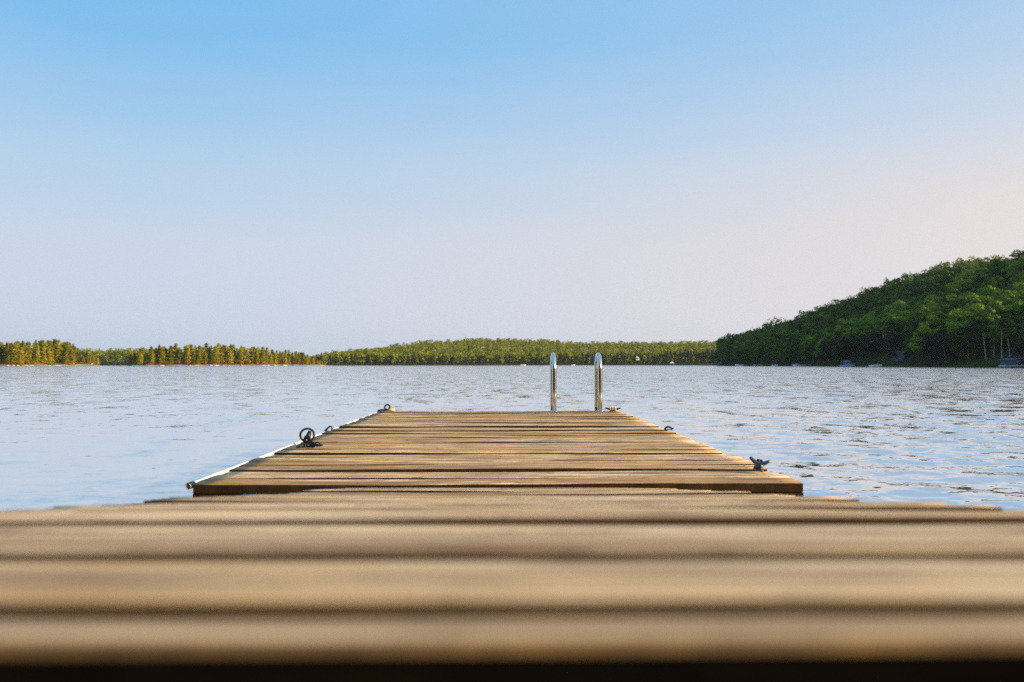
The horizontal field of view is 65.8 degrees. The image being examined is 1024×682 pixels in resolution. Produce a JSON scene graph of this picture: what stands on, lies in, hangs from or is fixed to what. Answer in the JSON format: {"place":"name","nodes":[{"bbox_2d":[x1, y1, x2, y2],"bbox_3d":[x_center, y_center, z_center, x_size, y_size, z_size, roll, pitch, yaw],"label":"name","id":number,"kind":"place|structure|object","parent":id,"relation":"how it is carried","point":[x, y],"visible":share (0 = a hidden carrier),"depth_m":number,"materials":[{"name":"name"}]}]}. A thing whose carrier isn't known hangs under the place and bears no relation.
{"place":"outdoors","nodes":[
{"label":"outdoors","id":0,"kind":"place"},
{"bbox_2d":[0,360,326,365],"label":"island terrain","id":1,"kind":"structure","parent":0,"point":[157,364],"depth_m":622.31,"materials":[{"name":"green plant"}]},
{"bbox_2d":[2,344,10,363],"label":"pine tree","id":2,"kind":"object","parent":1,"relation":"on","point":[6,350],"visible":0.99,"depth_m":582.36,"materials":[{"name":"green plant"}]},
{"bbox_2d":[7,344,17,364],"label":"pine tree","id":3,"kind":"object","parent":1,"relation":"on","point":[12,347],"visible":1,"depth_m":584.51,"materials":[{"name":"green plant"}]},
{"bbox_2d":[24,342,32,364],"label":"pine tree","id":4,"kind":"object","parent":1,"relation":"on","point":[27,350],"visible":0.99,"depth_m":594.49,"materials":[{"name":"green plant"}]},
{"bbox_2d":[35,345,41,364],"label":"pine tree","id":5,"kind":"object","parent":1,"relation":"on","point":[38,353],"visible":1,"depth_m":600.64,"materials":[{"name":"green plant"}]},
{"bbox_2d":[39,345,48,364],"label":"pine tree","id":6,"kind":"object","parent":1,"relation":"on","point":[43,355],"visible":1,"depth_m":605.33,"materials":[{"name":"green plant"}]},
{"bbox_2d":[54,340,64,362],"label":"pine tree","id":7,"kind":"object","parent":1,"relation":"on","point":[57,344],"visible":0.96,"depth_m":626.23,"materials":[{"name":"green plant"}]},
{"bbox_2d":[68,348,75,365],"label":"pine tree","id":8,"kind":"object","parent":1,"relation":"on","point":[71,357],"visible":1,"depth_m":629.21,"materials":[{"name":"green plant"}]},
{"bbox_2d":[158,347,166,363],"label":"pine tree","id":9,"kind":"object","parent":1,"relation":"on","point":[161,355],"visible":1,"depth_m":588.21,"materials":[{"name":"green plant"}]},
{"bbox_2d":[164,346,174,365],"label":"pine tree","id":10,"kind":"object","parent":1,"relation":"on","point":[171,354],"visible":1,"depth_m":591.31,"materials":[{"name":"green plant"}]},
{"bbox_2d":[184,346,191,363],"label":"pine tree","id":11,"kind":"object","parent":1,"relation":"on","point":[188,354],"visible":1,"depth_m":599.70,"materials":[{"name":"green plant"}]},
{"bbox_2d":[202,343,209,360],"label":"pine tree","id":12,"kind":"object","parent":1,"relation":"on","point":[207,351],"visible":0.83,"depth_m":614.66,"materials":[{"name":"green plant"}]},
{"bbox_2d":[217,347,226,364],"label":"pine tree","id":13,"kind":"object","parent":1,"relation":"on","point":[221,350],"visible":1,"depth_m":617.02,"materials":[{"name":"green plant"}]},
{"bbox_2d":[236,345,245,364],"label":"pine tree","id":14,"kind":"object","parent":1,"relation":"on","point":[241,352],"visible":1,"depth_m":630.01,"materials":[{"name":"green plant"}]},
{"bbox_2d":[257,349,265,363],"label":"pine tree","id":15,"kind":"object","parent":1,"relation":"on","point":[262,357],"visible":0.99,"depth_m":641.54,"materials":[{"name":"green plant"}]},
{"bbox_2d":[81,361,329,364],"bbox_3d":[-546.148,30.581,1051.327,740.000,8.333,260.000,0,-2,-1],"label":"shore","id":16,"kind":"structure","parent":0,"point":[128,364],"depth_m":986.09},
{"bbox_2d":[64,347,359,364],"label":"shore forest","id":17,"kind":"object","parent":16,"relation":"on","point":[120,355],"visible":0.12,"depth_m":949.11,"materials":[{"name":"green plant"}]},
{"bbox_2d":[0,365,1023,510],"bbox_3d":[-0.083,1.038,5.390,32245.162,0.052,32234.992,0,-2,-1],"label":"lake water","id":18,"kind":"structure","parent":0,"point":[97,435],"depth_m":13.91,"materials":[{"name":"blue liquid"}]},
{"bbox_2d":[185,411,803,496],"bbox_3d":[-0.098,0.929,5.598,2.476,0.598,4.900,0,-2,-1],"label":"wooden dock","id":19,"kind":"object","parent":18,"relation":"on","point":[498,449],"visible":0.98,"depth_m":3.92,"materials":[{"name":"brown wood"}]},
{"bbox_2d":[299,428,314,444],"bbox_3d":[-1.221,0.565,4.717,0.093,0.098,0.060,0,-2,-13],"label":"mooring ring","id":20,"kind":"object","parent":19,"relation":"on","point":[307,438],"visible":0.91,"depth_m":4.71,"materials":[{"name":"black metal"}]},
{"bbox_2d":[296,441,322,447],"bbox_3d":[-1.138,0.585,4.470,0.157,0.038,0.052,0,-2,5],"label":"iron chain","id":21,"kind":"object","parent":19,"relation":"on","point":[312,444],"visible":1,"depth_m":4.47,"materials":[{"name":"black metal"}]},
{"bbox_2d":[550,353,603,410],"bbox_3d":[0.657,0.969,8.133,0.545,1.700,0.375,0,-2,-1],"label":"swim ladder","id":22,"kind":"object","parent":19,"relation":"attached to","point":[598,403],"visible":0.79,"depth_m":8.00,"materials":[{"name":"silver metal"}]},
{"bbox_2d":[749,456,770,471],"bbox_3d":[1.101,0.550,3.527,0.094,0.059,0.036,9,2,23],"label":"dock cleat","id":23,"kind":"object","parent":19,"relation":"on","point":[759,464],"visible":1,"depth_m":3.52,"materials":[{"name":"metal"}]},
{"bbox_2d":[0,0,1023,355],"label":"sky","id":24,"kind":"structure","parent":0,"point":[309,177],"materials":[{"name":"blue"}]},
{"bbox_2d":[324,348,717,365],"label":"headland terrain","id":25,"kind":"structure","parent":0,"point":[406,363],"depth_m":1007.06,"materials":[{"name":"green plant"}]},
{"bbox_2d":[304,348,720,364],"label":"shoreline cedars","id":26,"kind":"object","parent":25,"relation":"on","point":[688,354],"visible":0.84,"depth_m":1057.82,"materials":[{"name":"green plant"}]},
{"bbox_2d":[311,337,718,364],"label":"headland forest","id":27,"kind":"object","parent":25,"relation":"on","point":[457,348],"visible":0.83,"depth_m":1086.66,"materials":[{"name":"green plant"}]},
{"bbox_2d":[649,301,1023,367],"bbox_3d":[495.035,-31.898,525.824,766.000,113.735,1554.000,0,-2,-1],"label":"hill terrain","id":28,"kind":"structure","parent":0,"point":[981,360],"depth_m":323.70,"materials":[{"name":"green plant"}]},
{"bbox_2d":[799,343,809,364],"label":"broadleaf tree","id":29,"kind":"object","parent":28,"relation":"on","point":[804,353],"visible":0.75,"depth_m":452.45,"materials":[{"name":"green plant"}]},
{"bbox_2d":[801,334,813,363],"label":"broadleaf tree","id":30,"kind":"object","parent":28,"relation":"on","point":[809,338],"visible":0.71,"depth_m":446.83,"materials":[{"name":"green plant"}]},
{"bbox_2d":[812,339,822,364],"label":"broadleaf tree","id":31,"kind":"object","parent":28,"relation":"on","point":[818,349],"visible":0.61,"depth_m":419.61,"materials":[{"name":"green plant"}]},
{"bbox_2d":[819,339,833,363],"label":"broadleaf tree","id":32,"kind":"object","parent":28,"relation":"on","point":[825,347],"visible":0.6,"depth_m":395.56,"materials":[{"name":"green plant"}]},
{"bbox_2d":[820,332,836,339],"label":"broadleaf tree","id":33,"kind":"object","parent":28,"relation":"on","point":[830,335],"visible":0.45,"depth_m":420.15,"materials":[{"name":"green plant"}]},
{"bbox_2d":[834,318,854,332],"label":"broadleaf tree","id":34,"kind":"object","parent":28,"relation":"on","point":[844,326],"visible":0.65,"depth_m":439.59,"materials":[{"name":"green plant"}]},
{"bbox_2d":[844,337,856,360],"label":"broadleaf tree","id":35,"kind":"object","parent":28,"relation":"on","point":[848,350],"visible":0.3,"depth_m":379.08,"materials":[{"name":"green plant"}]},
{"bbox_2d":[845,334,858,360],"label":"broadleaf tree","id":36,"kind":"object","parent":28,"relation":"on","point":[850,339],"visible":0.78,"depth_m":372.73,"materials":[{"name":"green plant"}]},
{"bbox_2d":[845,321,864,359],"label":"broadleaf tree","id":37,"kind":"object","parent":28,"relation":"on","point":[850,331],"visible":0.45,"depth_m":381.77,"materials":[{"name":"green plant"}]},
{"bbox_2d":[852,326,867,359],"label":"broadleaf tree","id":38,"kind":"object","parent":28,"relation":"on","point":[860,328],"visible":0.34,"depth_m":368.69,"materials":[{"name":"green plant"}]},
{"bbox_2d":[860,310,874,319],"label":"broadleaf tree","id":39,"kind":"object","parent":28,"relation":"on","point":[865,317],"visible":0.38,"depth_m":433.17,"materials":[{"name":"green plant"}]},
{"bbox_2d":[713,254,1023,364],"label":"hillside forest","id":40,"kind":"object","parent":28,"relation":"on","point":[780,337],"visible":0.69,"depth_m":518.43,"materials":[{"name":"green plant"}]},
{"bbox_2d":[860,322,879,356],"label":"broadleaf tree","id":41,"kind":"object","parent":28,"relation":"on","point":[871,327],"visible":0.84,"depth_m":359.06,"materials":[{"name":"green plant"}]},
{"bbox_2d":[873,317,885,352],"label":"broadleaf tree","id":42,"kind":"object","parent":28,"relation":"on","point":[877,319],"visible":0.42,"depth_m":378.79,"materials":[{"name":"green plant"}]},
{"bbox_2d":[877,304,893,317],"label":"broadleaf tree","id":43,"kind":"object","parent":28,"relation":"on","point":[885,311],"visible":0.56,"depth_m":434.52,"materials":[{"name":"green plant"}]},
{"bbox_2d":[879,336,897,363],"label":"broadleaf tree","id":44,"kind":"object","parent":28,"relation":"on","point":[889,341],"visible":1,"depth_m":331.72,"materials":[{"name":"green plant"}]},
{"bbox_2d":[879,316,900,333],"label":"broadleaf tree","id":45,"kind":"object","parent":28,"relation":"on","point":[889,325],"visible":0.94,"depth_m":350.94,"materials":[{"name":"green plant"}]},
{"bbox_2d":[889,310,909,349],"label":"broadleaf tree","id":46,"kind":"object","parent":28,"relation":"on","point":[901,315],"visible":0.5,"depth_m":359.00,"materials":[{"name":"green plant"}]},
{"bbox_2d":[889,300,913,346],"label":"broadleaf tree","id":47,"kind":"object","parent":28,"relation":"on","point":[900,306],"visible":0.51,"depth_m":366.69,"materials":[{"name":"green plant"}]},
{"bbox_2d":[893,351,912,361],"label":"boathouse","id":48,"kind":"object","parent":28,"relation":"on","point":[901,355],"visible":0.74,"depth_m":326.74,"materials":[{"name":"grey"}]},
{"bbox_2d":[903,312,915,340],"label":"broadleaf tree","id":49,"kind":"object","parent":28,"relation":"on","point":[911,315],"visible":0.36,"depth_m":334.39,"materials":[{"name":"green plant"}]},
{"bbox_2d":[901,327,920,363],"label":"broadleaf tree","id":50,"kind":"object","parent":28,"relation":"on","point":[907,333],"visible":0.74,"depth_m":315.68,"materials":[{"name":"green plant"}]},
{"bbox_2d":[907,319,922,354],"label":"broadleaf tree","id":51,"kind":"object","parent":28,"relation":"on","point":[914,323],"visible":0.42,"depth_m":325.03,"materials":[{"name":"green plant"}]},
{"bbox_2d":[907,322,932,363],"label":"broadleaf tree","id":52,"kind":"object","parent":28,"relation":"on","point":[924,328],"visible":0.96,"depth_m":307.37,"materials":[{"name":"green plant"}]},
{"bbox_2d":[918,336,932,363],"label":"broadleaf tree","id":53,"kind":"object","parent":28,"relation":"on","point":[927,351],"visible":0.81,"depth_m":301.46,"materials":[{"name":"green plant"}]},
{"bbox_2d":[922,299,940,313],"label":"broadleaf tree","id":54,"kind":"object","parent":28,"relation":"on","point":[931,304],"visible":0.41,"depth_m":355.23,"materials":[{"name":"green plant"}]},
{"bbox_2d":[923,295,945,305],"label":"broadleaf tree","id":55,"kind":"object","parent":28,"relation":"on","point":[937,299],"visible":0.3,"depth_m":361.04,"materials":[{"name":"green plant"}]},
{"bbox_2d":[926,314,945,356],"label":"broadleaf tree","id":56,"kind":"object","parent":28,"relation":"on","point":[931,318],"visible":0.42,"depth_m":311.56,"materials":[{"name":"green plant"}]},
{"bbox_2d":[926,310,946,335],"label":"broadleaf tree","id":57,"kind":"object","parent":28,"relation":"on","point":[940,314],"visible":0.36,"depth_m":315.53,"materials":[{"name":"green plant"}]},
{"bbox_2d":[930,283,946,292],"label":"broadleaf tree","id":58,"kind":"object","parent":28,"relation":"on","point":[939,288],"visible":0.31,"depth_m":427.80,"materials":[{"name":"green plant"}]},
{"bbox_2d":[926,322,953,363],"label":"broadleaf tree","id":59,"kind":"object","parent":28,"relation":"on","point":[938,352],"visible":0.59,"depth_m":293.86,"materials":[{"name":"green plant"}]},
{"bbox_2d":[934,307,953,343],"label":"broadleaf tree","id":60,"kind":"object","parent":28,"relation":"on","point":[941,310],"visible":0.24,"depth_m":327.21,"materials":[{"name":"green plant"}]},
{"bbox_2d":[932,332,958,364],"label":"broadleaf tree","id":61,"kind":"object","parent":28,"relation":"on","point":[942,337],"visible":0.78,"depth_m":288.45,"materials":[{"name":"green plant"}]},
{"bbox_2d":[938,288,958,303],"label":"broadleaf tree","id":62,"kind":"object","parent":28,"relation":"on","point":[943,296],"visible":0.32,"depth_m":360.67,"materials":[{"name":"green plant"}]},
{"bbox_2d":[942,312,956,343],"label":"broadleaf tree","id":63,"kind":"object","parent":28,"relation":"on","point":[949,316],"visible":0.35,"depth_m":307.26,"materials":[{"name":"green plant"}]},
{"bbox_2d":[943,302,959,312],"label":"broadleaf tree","id":64,"kind":"object","parent":28,"relation":"on","point":[947,308],"visible":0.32,"depth_m":338.93,"materials":[{"name":"green plant"}]},
{"bbox_2d":[942,293,968,307],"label":"broadleaf tree","id":65,"kind":"object","parent":28,"relation":"on","point":[958,299],"visible":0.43,"depth_m":348.25,"materials":[{"name":"green plant"}]},
{"bbox_2d":[945,279,965,293],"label":"broadleaf tree","id":66,"kind":"object","parent":28,"relation":"on","point":[952,285],"visible":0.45,"depth_m":385.15,"materials":[{"name":"green plant"}]},
{"bbox_2d":[947,327,972,362],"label":"broadleaf tree","id":67,"kind":"object","parent":28,"relation":"on","point":[960,344],"visible":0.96,"depth_m":279.14,"materials":[{"name":"green plant"}]},
{"bbox_2d":[944,309,978,358],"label":"broadleaf tree","id":68,"kind":"object","parent":28,"relation":"on","point":[962,317],"visible":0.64,"depth_m":290.85,"materials":[{"name":"green plant"}]},
{"bbox_2d":[920,255,1003,274],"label":"back forest","id":69,"kind":"object","parent":28,"relation":"on","point":[959,261],"visible":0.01,"depth_m":885.27,"materials":[{"name":"green plant"}]},
{"bbox_2d":[952,269,976,290],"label":"broadleaf tree","id":70,"kind":"object","parent":28,"relation":"on","point":[968,274],"visible":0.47,"depth_m":387.12,"materials":[{"name":"green plant"}]},
{"bbox_2d":[958,279,975,289],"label":"broadleaf tree","id":71,"kind":"object","parent":28,"relation":"on","point":[970,282],"visible":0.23,"depth_m":381.43,"materials":[{"name":"green plant"}]},
{"bbox_2d":[958,321,989,359],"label":"broadleaf tree","id":72,"kind":"object","parent":28,"relation":"on","point":[969,327],"visible":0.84,"depth_m":274.17,"materials":[{"name":"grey plant"}]},
{"bbox_2d":[966,320,981,358],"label":"broadleaf tree","id":73,"kind":"object","parent":28,"relation":"on","point":[971,344],"visible":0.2,"depth_m":281.52,"materials":[{"name":"green plant"}]},
{"bbox_2d":[960,293,994,345],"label":"broadleaf tree","id":74,"kind":"object","parent":28,"relation":"on","point":[981,299],"visible":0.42,"depth_m":303.61,"materials":[{"name":"green plant"}]},
{"bbox_2d":[971,266,986,287],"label":"broadleaf tree","id":75,"kind":"object","parent":28,"relation":"on","point":[983,270],"visible":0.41,"depth_m":382.50,"materials":[{"name":"green plant"}]},
{"bbox_2d":[971,273,987,292],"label":"broadleaf tree","id":76,"kind":"object","parent":28,"relation":"on","point":[982,276],"visible":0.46,"depth_m":361.70,"materials":[{"name":"green plant"}]},
{"bbox_2d":[970,317,993,357],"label":"birch tree","id":77,"kind":"object","parent":28,"relation":"on","point":[978,322],"visible":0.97,"depth_m":265.46,"materials":[{"name":"green plant"}]},
{"bbox_2d":[970,303,995,352],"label":"broadleaf tree","id":78,"kind":"object","parent":28,"relation":"on","point":[977,307],"visible":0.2,"depth_m":286.57,"materials":[{"name":"green plant"}]},
{"bbox_2d":[974,285,997,306],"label":"broadleaf tree","id":79,"kind":"object","parent":28,"relation":"on","point":[986,292],"visible":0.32,"depth_m":323.32,"materials":[{"name":"green plant"}]},
{"bbox_2d":[980,308,1001,352],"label":"broadleaf tree","id":80,"kind":"object","parent":28,"relation":"on","point":[990,309],"visible":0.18,"depth_m":281.83,"materials":[{"name":"green plant"}]},
{"bbox_2d":[978,309,1006,357],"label":"broadleaf tree","id":81,"kind":"object","parent":28,"relation":"on","point":[985,313],"visible":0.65,"depth_m":267.23,"materials":[{"name":"green plant"}]},
{"bbox_2d":[986,258,1008,273],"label":"broadleaf tree","id":82,"kind":"object","parent":28,"relation":"on","point":[991,265],"visible":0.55,"depth_m":380.68,"materials":[{"name":"green plant"}]},
{"bbox_2d":[988,269,1006,277],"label":"broadleaf tree","id":83,"kind":"object","parent":28,"relation":"on","point":[998,273],"visible":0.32,"depth_m":374.78,"materials":[{"name":"green plant"}]},
{"bbox_2d":[984,300,1014,346],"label":"broadleaf tree","id":84,"kind":"object","parent":28,"relation":"on","point":[1001,308],"visible":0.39,"depth_m":289.08,"materials":[{"name":"green plant"}]},
{"bbox_2d":[992,275,1007,286],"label":"broadleaf tree","id":85,"kind":"object","parent":28,"relation":"on","point":[1000,280],"visible":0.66,"depth_m":360.05,"materials":[{"name":"green plant"}]},
{"bbox_2d":[989,317,1012,358],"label":"birch tree","id":86,"kind":"object","parent":28,"relation":"on","point":[1001,321],"visible":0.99,"depth_m":253.14,"materials":[{"name":"green plant"}]},
{"bbox_2d":[996,320,1016,354],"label":"birch tree","id":87,"kind":"object","parent":28,"relation":"on","point":[1011,330],"visible":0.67,"depth_m":254.27,"materials":[{"name":"green plant"}]},
{"bbox_2d":[1001,313,1017,350],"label":"broadleaf tree","id":88,"kind":"object","parent":28,"relation":"on","point":[1007,316],"visible":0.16,"depth_m":268.54,"materials":[{"name":"green plant"}]},
{"bbox_2d":[998,297,1022,340],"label":"broadleaf tree","id":89,"kind":"object","parent":28,"relation":"on","point":[1006,302],"visible":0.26,"depth_m":293.94,"materials":[{"name":"green plant"}]},
{"bbox_2d":[1000,358,1022,366],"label":"boathouse","id":90,"kind":"object","parent":28,"relation":"on","point":[1011,361],"visible":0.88,"depth_m":242.18,"materials":[{"name":"grey"}]},
{"bbox_2d":[1001,281,1023,290],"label":"broadleaf tree","id":91,"kind":"object","parent":28,"relation":"on","point":[1008,287],"visible":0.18,"depth_m":321.30,"materials":[{"name":"green plant"}]},
{"bbox_2d":[1002,307,1023,345],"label":"broadleaf tree","id":92,"kind":"object","parent":28,"relation":"on","point":[1018,311],"visible":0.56,"depth_m":275.72,"materials":[{"name":"green plant"}]},
{"bbox_2d":[1002,289,1023,303],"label":"broadleaf tree","id":93,"kind":"object","parent":28,"relation":"on","point":[1010,295],"visible":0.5,"depth_m":298.52,"materials":[{"name":"green plant"}]},
{"bbox_2d":[1005,267,1021,284],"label":"broadleaf tree","id":94,"kind":"object","parent":28,"relation":"on","point":[1013,275],"visible":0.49,"depth_m":357.05,"materials":[{"name":"green plant"}]},
{"bbox_2d":[1005,301,1022,344],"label":"broadleaf tree","id":95,"kind":"object","parent":28,"relation":"on","point":[1008,307],"visible":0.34,"depth_m":279.99,"materials":[{"name":"green plant"}]},
{"bbox_2d":[1008,313,1023,345],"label":"broadleaf tree","id":96,"kind":"object","parent":28,"relation":"on","point":[1016,321],"visible":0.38,"depth_m":260.52,"materials":[{"name":"green plant"}]},
{"bbox_2d":[1009,256,1023,270],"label":"broadleaf tree","id":97,"kind":"object","parent":28,"relation":"on","point":[1019,263],"visible":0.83,"depth_m":360.65,"materials":[{"name":"green plant"}]},
{"bbox_2d":[1009,249,1023,269],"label":"broadleaf tree","id":98,"kind":"object","parent":28,"relation":"on","point":[1017,254],"visible":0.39,"depth_m":391.28,"materials":[{"name":"green plant"}]},
{"bbox_2d":[1010,282,1023,300],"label":"broadleaf tree","id":99,"kind":"object","parent":28,"relation":"on","point":[1021,286],"visible":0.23,"depth_m":309.66,"materials":[{"name":"green plant"}]},
{"bbox_2d":[1012,329,1023,362],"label":"broadleaf tree","id":100,"kind":"object","parent":28,"relation":"on","point":[1018,348],"visible":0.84,"depth_m":239.75,"materials":[{"name":"green plant"}]},
{"bbox_3d":[0.019,0.625,-1.239,1.915,1.047,2.797,0,-2,-1],"label":"shore landing","id":101,"kind":"object","parent":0,"visible":0},
{"bbox_2d":[0,488,1023,681],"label":"boarded gangway","id":102,"kind":"object","parent":101,"relation":"on","point":[499,585],"visible":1,"depth_m":0.31,"materials":[{"name":"brown wood"}]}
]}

